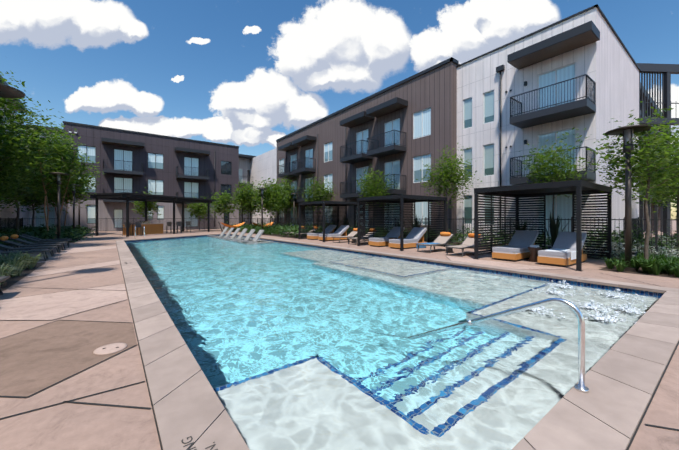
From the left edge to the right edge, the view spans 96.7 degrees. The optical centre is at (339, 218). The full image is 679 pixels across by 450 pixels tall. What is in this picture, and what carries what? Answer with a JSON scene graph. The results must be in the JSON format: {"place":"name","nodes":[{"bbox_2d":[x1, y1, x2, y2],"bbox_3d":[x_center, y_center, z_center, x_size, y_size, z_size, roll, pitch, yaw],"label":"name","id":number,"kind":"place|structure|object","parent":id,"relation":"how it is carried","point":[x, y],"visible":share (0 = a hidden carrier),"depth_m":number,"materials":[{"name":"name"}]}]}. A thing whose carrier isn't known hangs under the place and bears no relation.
{"place":"outdoors","nodes":[
{"label":"outdoors","id":0,"kind":"place"},
{"bbox_2d":[0,249,41,285],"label":"grass","id":1,"kind":"structure","parent":0,"point":[13,265],"depth_m":8.38,"materials":[{"name":"green plant"}]},
{"bbox_2d":[131,187,162,220],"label":"tree leaves","id":2,"kind":"object","parent":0,"point":[140,206],"depth_m":30.59,"materials":[{"name":"green plant"}]},
{"bbox_2d":[63,121,238,231],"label":"building","id":3,"kind":"structure","parent":0,"point":[129,161],"depth_m":37.02,"materials":[{"name":"brown metal"}]},
{"bbox_2d":[228,180,264,216],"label":"tree leaves","id":4,"kind":"object","parent":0,"point":[244,200],"depth_m":35.63,"materials":[{"name":"green plant"}]},
{"bbox_2d":[239,148,276,226],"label":"link building","id":5,"kind":"structure","parent":0,"point":[256,168],"depth_m":46.18,"materials":[{"name":"white paint"}]},
{"bbox_2d":[0,220,678,449],"bbox_3d":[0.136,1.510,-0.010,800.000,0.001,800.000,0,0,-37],"label":"pool deck","id":6,"kind":"structure","parent":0,"point":[70,426],"depth_m":2.71,"materials":[{"name":"concrete"}]},
{"bbox_2d":[0,276,9,294],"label":"lounge chair","id":7,"kind":"object","parent":6,"relation":"on","point":[3,278],"visible":0.93,"depth_m":5.88,"materials":[{"name":"grey"}]},
{"bbox_2d":[0,249,51,260],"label":"lounge chair","id":8,"kind":"object","parent":6,"relation":"on","point":[29,251],"visible":0.94,"depth_m":10.62,"materials":[{"name":"grey"}]},
{"bbox_2d":[0,244,56,256],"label":"lounge chair","id":9,"kind":"object","parent":6,"relation":"on","point":[6,247],"visible":0.79,"depth_m":11.57,"materials":[{"name":"grey"}]},
{"bbox_2d":[0,74,62,230],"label":"building","id":10,"kind":"structure","parent":6,"relation":"on","point":[6,212],"depth_m":32.82,"materials":[{"name":"grey"}]},
{"bbox_2d":[0,236,62,253],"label":"lounge chair","id":11,"kind":"object","parent":6,"relation":"on","point":[4,239],"visible":0.94,"depth_m":12.59,"materials":[{"name":"grey"}]},
{"bbox_2d":[8,234,67,249],"bbox_3d":[-13.859,1.121,13.956,1.937,0.788,0.732,0,0,-37],"label":"lounge chair","id":12,"kind":"object","parent":6,"relation":"on","point":[14,237],"visible":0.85,"depth_m":13.69,"materials":[{"name":"grey"}]},
{"bbox_2d":[19,235,71,246],"bbox_3d":[-14.767,1.172,15.225,1.923,0.685,0.690,0,0,-40],"label":"lounge chair","id":13,"kind":"object","parent":6,"relation":"on","point":[31,239],"visible":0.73,"depth_m":15.07,"materials":[{"name":"grey"}]},
{"bbox_2d":[21,234,71,244],"bbox_3d":[-15.755,1.172,16.317,1.938,0.685,0.737,0,0,-37],"label":"lounge chair","id":14,"kind":"object","parent":6,"relation":"on","point":[26,235],"visible":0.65,"depth_m":16.18,"materials":[{"name":"grey"}]},
{"bbox_2d":[135,222,140,227],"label":"bar chair","id":15,"kind":"object","parent":6,"relation":"on","point":[137,224],"visible":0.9,"depth_m":25.86,"materials":[{"name":"grey"}]},
{"bbox_2d":[122,221,163,234],"bbox_3d":[-18.247,0.897,28.240,0.900,1.225,3.500,0,0,19],"label":"outdoor kitchen counter","id":16,"kind":"object","parent":6,"relation":"on","point":[153,228],"visible":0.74,"depth_m":28.12,"materials":[{"name":"brown wood"}]},
{"bbox_2d":[89,192,213,236],"bbox_3d":[-17.452,-0.270,29.344,4.400,3.560,9.999,0,0,19],"label":"pergola","id":17,"kind":"object","parent":6,"relation":"on","point":[128,197],"visible":0.98,"depth_m":27.20,"materials":[{"name":"black metal"}]},
{"bbox_2d":[176,222,181,232],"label":"bar chair","id":18,"kind":"object","parent":6,"relation":"on","point":[178,224],"visible":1,"depth_m":30.00,"materials":[{"name":"grey metal"}]},
{"bbox_2d":[186,221,190,231],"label":"bar chair","id":19,"kind":"object","parent":6,"relation":"on","point":[188,223],"visible":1,"depth_m":32.60,"materials":[{"name":"grey metal"}]},
{"bbox_2d":[218,221,246,231],"bbox_3d":[-11.546,0.926,32.793,1.335,1.157,3.646,0,0,38],"label":"hammock","id":20,"kind":"object","parent":6,"relation":"on","point":[233,226],"visible":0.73,"depth_m":32.36,"materials":[{"name":"orange fabric"}]},
{"bbox_2d":[307,225,335,239],"bbox_3d":[-1.253,1.001,21.647,2.045,1.018,0.800,0,0,-37],"label":"lounge chair","id":21,"kind":"object","parent":6,"relation":"on","point":[329,229],"visible":0.58,"depth_m":21.28,"materials":[{"name":"grey"}]},
{"bbox_2d":[298,201,364,241],"bbox_3d":[-0.554,0.210,21.267,3.560,2.600,3.210,0,0,-37],"label":"cabana","id":22,"kind":"object","parent":6,"relation":"on","point":[338,205],"visible":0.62,"depth_m":21.99,"materials":[{"name":"black metal"}]},
{"bbox_2d":[318,225,348,240],"bbox_3d":[-0.365,1.001,20.475,2.045,1.018,0.800,0,0,-37],"label":"lounge chair","id":23,"kind":"object","parent":6,"relation":"on","point":[341,230],"visible":0.83,"depth_m":20.36,"materials":[{"name":"grey fabric"}]},
{"bbox_2d":[331,221,339,231],"bbox_3d":[-0.260,0.765,23.043,0.996,1.490,1.067,0,0,-37],"label":"potted plant","id":24,"kind":"object","parent":6,"relation":"on","point":[336,227],"visible":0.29,"depth_m":22.90,"materials":[{"name":"green plant"}]},
{"bbox_2d":[0,243,678,430],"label":"deck paving","id":25,"kind":"structure","parent":6,"relation":"on","point":[35,360],"depth_m":3.81,"materials":[{"name":"concrete"}]},
{"bbox_2d":[333,228,356,242],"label":"lounge chair","id":26,"kind":"object","parent":6,"relation":"on","point":[353,233],"visible":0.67,"depth_m":18.99,"materials":[{"name":"grey fabric"}]},
{"bbox_2d":[340,215,351,234],"bbox_3d":[0.516,0.626,21.904,1.073,1.767,1.047,0,0,-37],"label":"potted plant","id":27,"kind":"object","parent":6,"relation":"on","point":[345,222],"visible":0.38,"depth_m":21.81,"materials":[{"name":"green plant"}]},
{"bbox_2d":[347,230,377,244],"bbox_3d":[1.371,1.083,17.744,1.881,0.864,0.717,0,0,-37],"label":"lounge chair","id":28,"kind":"object","parent":6,"relation":"on","point":[363,236],"visible":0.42,"depth_m":17.87,"materials":[{"name":"grey"}]},
{"bbox_2d":[368,227,404,246],"bbox_3d":[2.612,1.001,16.546,2.045,1.018,0.800,0,0,-37],"label":"cabana chaise","id":29,"kind":"object","parent":6,"relation":"on","point":[381,241],"visible":0.69,"depth_m":16.09,"materials":[{"name":"grey fabric"}]},
{"bbox_2d":[125,234,663,296],"bbox_3d":[-5.269,2.235,15.029,8.650,1.450,28.900,0,0,-37],"label":"tile","id":30,"kind":"object","parent":6,"relation":"in","point":[579,283],"depth_m":9.01,"materials":[{"name":"tile"}]},
{"bbox_2d":[207,227,227,235],"bbox_3d":[-10.783,1.334,26.847,1.636,1.032,0.620,0,0,-37],"label":"pool lounger","id":31,"kind":"object","parent":30,"relation":"on","point":[224,231],"visible":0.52,"depth_m":26.98,"materials":[{"name":"grey plastic"}]},
{"bbox_2d":[212,227,233,236],"bbox_3d":[-9.829,1.334,25.588,1.636,1.032,0.620,0,0,-37],"label":"pool lounger","id":32,"kind":"object","parent":30,"relation":"on","point":[229,232],"visible":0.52,"depth_m":25.72,"materials":[{"name":"grey plastic"}]},
{"bbox_2d":[218,228,239,237],"bbox_3d":[-8.875,1.334,24.328,1.636,1.032,0.620,0,0,-37],"label":"pool lounger","id":33,"kind":"object","parent":30,"relation":"on","point":[235,233],"visible":0.57,"depth_m":24.47,"materials":[{"name":"grey plastic"}]},
{"bbox_2d":[224,228,247,239],"bbox_3d":[-7.920,1.334,23.069,1.636,1.032,0.620,0,0,-37],"label":"pool lounger","id":34,"kind":"object","parent":30,"relation":"on","point":[243,232],"visible":0.59,"depth_m":23.22,"materials":[{"name":"grey plastic"}]},
{"bbox_2d":[230,229,254,240],"bbox_3d":[-6.966,1.334,21.810,1.636,1.032,0.620,0,0,-37],"label":"pool lounger","id":35,"kind":"object","parent":30,"relation":"on","point":[249,235],"visible":0.59,"depth_m":21.94,"materials":[{"name":"grey plastic"}]},
{"bbox_2d":[238,230,263,241],"bbox_3d":[-6.012,1.334,20.550,1.636,1.032,0.620,0,0,-37],"label":"pool lounger","id":36,"kind":"object","parent":30,"relation":"on","point":[257,236],"visible":0.71,"depth_m":20.71,"materials":[{"name":"grey plastic"}]},
{"bbox_2d":[125,235,660,449],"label":"pool water","id":37,"kind":"structure","parent":30,"relation":"in","point":[295,347],"depth_m":3.99,"materials":[{"name":"teal liquid"}]},
{"bbox_2d":[501,280,646,323],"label":"water bubbles","id":38,"kind":"object","parent":37,"relation":"on","point":[604,317],"visible":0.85,"depth_m":5.45,"materials":[{"name":"white liquid"}]},
{"bbox_2d":[116,233,678,449],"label":"pool coping","id":39,"kind":"object","parent":6,"relation":"on","point":[624,374],"visible":0.88,"depth_m":2.73,"materials":[{"name":"beige concrete"}]},
{"bbox_2d":[181,436,217,449],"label":"deck lettering","id":40,"kind":"object","parent":39,"relation":"on","point":[194,447],"visible":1,"depth_m":1.97,"materials":[{"name":"grey"}]},
{"bbox_2d":[408,298,588,392],"bbox_3d":[1.330,1.378,3.629,0.100,1.305,2.638,0,0,-37],"label":"pool handrail","id":41,"kind":"object","parent":39,"relation":"on","point":[580,386],"visible":0.9,"depth_m":2.75,"materials":[{"name":"silver metal"}]},
{"bbox_2d":[357,194,446,250],"bbox_3d":[3.311,0.210,16.166,3.560,2.600,3.210,0,0,-37],"label":"cabana","id":42,"kind":"object","parent":6,"relation":"on","point":[401,200],"visible":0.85,"depth_m":16.61,"materials":[{"name":"black metal"}]},
{"bbox_2d":[388,227,426,248],"bbox_3d":[3.500,1.001,15.374,2.045,1.018,0.800,0,0,-37],"label":"cabana chaise","id":43,"kind":"object","parent":6,"relation":"on","point":[415,235],"visible":0.83,"depth_m":15.14,"materials":[{"name":"grey fabric"}]},
{"bbox_2d":[407,215,422,228],"bbox_3d":[4.198,0.589,16.901,0.955,1.841,0.971,0,0,-37],"label":"potted plant","id":44,"kind":"object","parent":6,"relation":"on","point":[417,223],"visible":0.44,"depth_m":16.79,"materials":[{"name":"green plant"}]},
{"bbox_2d":[416,232,453,252],"bbox_3d":[4.347,1.083,13.722,1.877,0.864,0.706,0,0,-37],"label":"lounge chair","id":45,"kind":"object","parent":6,"relation":"on","point":[443,238],"visible":0.77,"depth_m":13.93,"materials":[{"name":"grey fabric"}]},
{"bbox_2d":[416,242,439,248],"bbox_3d":[3.997,1.254,13.619,0.800,0.252,0.662,0,0,-31],"label":"towel on sling lounger","id":46,"kind":"object","parent":45,"relation":"on","point":[421,246],"visible":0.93,"depth_m":13.70,"materials":[{"name":"blue fabric"}]},
{"bbox_2d":[445,245,453,252],"bbox_3d":[4.811,1.345,13.193,0.400,0.330,0.400,0,0,-37],"label":"side table","id":47,"kind":"object","parent":6,"relation":"on","point":[450,250],"visible":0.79,"depth_m":13.07,"materials":[{"name":"grey"}]},
{"bbox_2d":[445,233,483,256],"bbox_3d":[5.203,1.083,12.515,1.872,0.864,0.690,0,0,-39],"label":"lounge chair","id":48,"kind":"object","parent":6,"relation":"on","point":[468,242],"visible":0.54,"depth_m":12.69,"materials":[{"name":"grey fabric"}]},
{"bbox_2d":[492,230,538,261],"bbox_3d":[6.598,1.001,11.286,2.045,1.018,0.800,0,0,-37],"label":"daybed","id":49,"kind":"object","parent":6,"relation":"on","point":[515,249],"visible":0.88,"depth_m":10.94,"materials":[{"name":"grey fabric"}]},
{"bbox_2d":[510,219,533,232],"bbox_3d":[7.543,0.743,12.531,0.916,1.534,0.823,0,0,-30],"label":"plant","id":50,"kind":"object","parent":6,"relation":"on","point":[523,228],"visible":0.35,"depth_m":12.47,"materials":[{"name":"green plant"}]},
{"bbox_2d":[527,247,541,261],"bbox_3d":[6.782,1.260,10.509,0.420,0.500,0.420,0,0,-37],"label":"side table","id":51,"kind":"object","parent":6,"relation":"on","point":[533,251],"visible":0.69,"depth_m":10.39,"materials":[{"name":"brown wood"}]},
{"bbox_2d":[474,180,611,270],"bbox_3d":[7.297,0.210,10.906,3.560,2.600,3.210,0,0,-37],"label":"cabana","id":52,"kind":"object","parent":6,"relation":"on","point":[578,188],"visible":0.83,"depth_m":11.19,"materials":[{"name":"black metal"}]},
{"bbox_2d":[456,4,640,245],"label":"apartment building","id":53,"kind":"structure","parent":6,"relation":"on","point":[580,70],"depth_m":16.44,"materials":[{"name":"white metal"}]},
{"bbox_2d":[541,211,568,248],"bbox_3d":[8.285,0.575,11.661,0.853,1.869,1.126,0,0,-4],"label":"potted plant","id":54,"kind":"object","parent":6,"relation":"on","point":[554,227],"visible":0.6,"depth_m":11.59,"materials":[{"name":"green plant"}]},
{"bbox_2d":[537,232,586,266],"bbox_3d":[7.486,1.001,10.114,2.045,1.018,0.800,0,0,-37],"label":"daybed","id":55,"kind":"object","parent":6,"relation":"on","point":[565,240],"visible":0.77,"depth_m":9.78,"materials":[{"name":"grey fabric"}]},
{"bbox_2d":[545,248,575,259],"bbox_3d":[7.210,1.163,9.805,0.741,0.263,0.950,0,0,45],"label":"towel","id":56,"kind":"object","parent":55,"relation":"on","point":[573,254],"visible":0.93,"depth_m":9.61,"materials":[{"name":"white fabric"}]},
{"bbox_2d":[637,63,678,238],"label":"building","id":57,"kind":"structure","parent":6,"relation":"on","point":[666,71],"depth_m":21.19,"materials":[{"name":"grey metal"}]},
{"bbox_2d":[0,231,678,290],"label":"planting beds soil","id":58,"kind":"structure","parent":0,"point":[10,281],"depth_m":8.84,"materials":[{"name":"brown soil"}]},
{"bbox_2d":[0,83,25,288],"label":"lamp post","id":59,"kind":"object","parent":58,"relation":"on","point":[6,91],"visible":0.98,"depth_m":6.64,"materials":[{"name":"brown metal"}]},
{"bbox_2d":[0,231,36,249],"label":"shrub","id":60,"kind":"object","parent":58,"relation":"on","point":[3,243],"visible":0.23,"depth_m":15.38,"materials":[{"name":"green plant"}]},
{"bbox_2d":[0,119,42,210],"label":"tree leaves","id":61,"kind":"object","parent":58,"relation":"on","point":[14,171],"visible":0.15,"depth_m":16.95,"materials":[{"name":"green plant"}]},
{"bbox_2d":[0,128,63,233],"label":"tree leaves","id":62,"kind":"object","parent":58,"relation":"on","point":[24,189],"depth_m":21.42,"materials":[{"name":"green plant"}]},
{"bbox_2d":[11,172,55,226],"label":"tree leaves","id":63,"kind":"object","parent":58,"relation":"on","point":[24,203],"depth_m":26.95,"materials":[{"name":"green plant"}]},
{"bbox_2d":[0,71,71,209],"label":"tree leaves","id":64,"kind":"object","parent":58,"relation":"on","point":[13,139],"depth_m":13.73,"materials":[{"name":"green plant"}]},
{"bbox_2d":[0,224,94,243],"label":"shrub","id":65,"kind":"object","parent":58,"relation":"on","point":[76,232],"visible":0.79,"depth_m":20.21,"materials":[{"name":"green plant"}]},
{"bbox_2d":[9,119,104,236],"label":"tree leaves","id":66,"kind":"object","parent":58,"relation":"on","point":[71,156],"depth_m":19.01,"materials":[{"name":"green plant"}]},
{"bbox_2d":[48,172,68,238],"bbox_3d":[-17.035,-0.640,18.346,1.000,4.300,1.000,0,0,-37],"label":"lamp post","id":67,"kind":"object","parent":58,"relation":"on","point":[58,182],"visible":0.85,"depth_m":18.29,"materials":[{"name":"brown metal"}]},
{"bbox_2d":[31,167,95,228],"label":"tree leaves","id":68,"kind":"object","parent":58,"relation":"on","point":[54,198],"depth_m":26.02,"materials":[{"name":"green plant"}]},
{"bbox_2d":[69,184,80,227],"bbox_3d":[-21.787,-0.640,24.782,1.000,4.300,1.000,0,0,-37],"label":"lamp post","id":69,"kind":"object","parent":58,"relation":"on","point":[74,192],"visible":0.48,"depth_m":24.73,"materials":[{"name":"brown metal"}]},
{"bbox_2d":[78,191,80,227],"bbox_3d":[-25.108,-0.640,29.166,1.000,4.300,1.000,0,0,-37],"label":"lamp post","id":70,"kind":"object","parent":58,"relation":"on","point":[79,212],"visible":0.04,"depth_m":29.11,"materials":[{"name":"brown metal"}]},
{"bbox_2d":[186,196,212,230],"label":"tree leaves","id":71,"kind":"object","parent":58,"relation":"on","point":[197,209],"depth_m":35.45,"materials":[{"name":"green plant"}]},
{"bbox_2d":[210,190,239,229],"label":"tree leaves","id":72,"kind":"object","parent":58,"relation":"on","point":[220,203],"depth_m":35.38,"materials":[{"name":"green plant"}]},
{"bbox_2d":[233,185,259,223],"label":"tree leaves","id":73,"kind":"object","parent":58,"relation":"on","point":[253,206],"depth_m":38.90,"materials":[{"name":"green plant"}]},
{"bbox_2d":[257,188,266,234],"bbox_3d":[-7.101,-0.640,27.755,1.000,4.300,1.000,0,0,-37],"label":"lamp post","id":74,"kind":"object","parent":58,"relation":"on","point":[262,190],"visible":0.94,"depth_m":27.70,"materials":[{"name":"brown metal"}]},
{"bbox_2d":[251,222,273,227],"bbox_3d":[-8.225,0.926,32.549,1.335,1.157,3.646,0,0,33],"label":"hammock","id":75,"kind":"object","parent":58,"relation":"on","point":[255,224],"visible":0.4,"depth_m":32.05,"materials":[{"name":"orange fabric"}]},
{"bbox_2d":[259,185,277,216],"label":"tree leaves","id":76,"kind":"object","parent":58,"relation":"on","point":[270,205],"depth_m":38.88,"materials":[{"name":"green plant"}]},
{"bbox_2d":[249,177,290,217],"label":"tree leaves","id":77,"kind":"object","parent":58,"relation":"on","point":[268,198],"depth_m":28.93,"materials":[{"name":"green plant"}]},
{"bbox_2d":[222,221,322,237],"bbox_3d":[-7.121,1.095,30.038,4.949,1.477,17.730,0,0,-37],"label":"shrub bed","id":78,"kind":"object","parent":58,"relation":"on","point":[268,229],"visible":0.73,"depth_m":27.62,"materials":[{"name":"green plant"}]},
{"bbox_2d":[267,176,300,217],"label":"tree leaves","id":79,"kind":"object","parent":58,"relation":"on","point":[290,195],"depth_m":34.14,"materials":[{"name":"green plant"}]},
{"bbox_2d":[291,193,296,224],"bbox_3d":[-5.071,-0.640,33.685,1.000,4.300,1.000,0,0,-37],"label":"lamp post","id":80,"kind":"object","parent":58,"relation":"on","point":[294,206],"visible":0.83,"depth_m":33.64,"materials":[{"name":"brown metal"}]},
{"bbox_2d":[302,175,338,231],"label":"tree leaves","id":81,"kind":"object","parent":58,"relation":"on","point":[317,193],"depth_m":28.78,"materials":[{"name":"green plant"}]},
{"bbox_2d":[0,217,678,255],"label":"courtyard fence","id":82,"kind":"object","parent":58,"relation":"on","point":[637,222],"visible":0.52,"depth_m":16.24,"materials":[{"name":"grey metal"}]},
{"bbox_2d":[356,164,396,216],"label":"tree leaves","id":83,"kind":"object","parent":58,"relation":"on","point":[369,190],"depth_m":22.77,"materials":[{"name":"green plant"}]},
{"bbox_2d":[259,221,588,249],"bbox_3d":[0.311,1.111,26.059,5.203,1.464,35.141,0,0,-37],"label":"shrub","id":84,"kind":"object","parent":58,"relation":"on","point":[451,239],"visible":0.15,"depth_m":17.00,"materials":[{"name":"green plant"}]},
{"bbox_2d":[416,143,481,231],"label":"tree leaves","id":85,"kind":"object","parent":58,"relation":"on","point":[447,171],"depth_m":17.85,"materials":[{"name":"green plant"}]},
{"bbox_2d":[515,127,592,217],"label":"tree leaves","id":86,"kind":"object","parent":58,"relation":"on","point":[547,167],"depth_m":13.56,"materials":[{"name":"green plant"}]},
{"bbox_2d":[567,224,678,252],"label":"hedge shrub","id":87,"kind":"object","parent":58,"relation":"on","point":[614,234],"visible":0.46,"depth_m":11.48,"materials":[{"name":"green plant"}]},
{"bbox_2d":[605,125,652,271],"bbox_3d":[8.293,-0.565,8.681,1.000,4.150,1.000,0,0,-37],"label":"lamp post","id":88,"kind":"object","parent":58,"relation":"on","point":[627,132],"visible":0.88,"depth_m":8.62,"materials":[{"name":"brown metal"}]},
{"bbox_2d":[580,101,678,259],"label":"tree leaves","id":89,"kind":"object","parent":58,"relation":"on","point":[642,152],"depth_m":8.92,"materials":[{"name":"green plant"}]},
{"bbox_2d":[583,237,678,258],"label":"silver groundcover","id":90,"kind":"object","parent":58,"relation":"on","point":[615,250],"visible":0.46,"depth_m":11.04,"materials":[{"name":"green plant"}]},
{"bbox_2d":[632,251,637,258],"bbox_3d":[9.229,1.280,9.515,0.260,0.460,0.260,0,0,-37],"label":"bollard light","id":91,"kind":"object","parent":58,"relation":"on","point":[634,253],"visible":0.35,"depth_m":9.42,"materials":[{"name":"grey metal"}]},
{"bbox_2d":[618,116,678,250],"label":"tree","id":92,"kind":"object","parent":58,"relation":"on","point":[666,175],"depth_m":10.71,"materials":[{"name":"green plant"}]},
{"bbox_2d":[621,233,676,250],"bbox_3d":[17.300,1.287,14.095,8.494,1.127,7.696,0,0,-37],"label":"shrub","id":93,"kind":"object","parent":58,"relation":"on","point":[660,240],"visible":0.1,"depth_m":14.95,"materials":[{"name":"green plant"}]},
{"bbox_2d":[631,170,677,229],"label":"tree leaves","id":94,"kind":"object","parent":58,"relation":"on","point":[664,201],"depth_m":17.50,"materials":[{"name":"green plant"}]},
{"bbox_2d":[645,140,678,211],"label":"tree leaves","id":95,"kind":"object","parent":58,"relation":"on","point":[666,191],"visible":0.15,"depth_m":14.12,"materials":[{"name":"green plant"}]},
{"bbox_2d":[0,0,678,218],"label":"sky","id":96,"kind":"structure","parent":0,"point":[248,75],"materials":[{"name":"blue"}]},
{"bbox_2d":[276,57,459,240],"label":"dark building","id":97,"kind":"structure","parent":0,"point":[400,130],"depth_m":24.38,"materials":[{"name":"brown metal"}]},
{"bbox_2d":[597,249,678,276],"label":"shrubs","id":98,"kind":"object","parent":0,"point":[656,264],"depth_m":8.36,"materials":[{"name":"green plant"}]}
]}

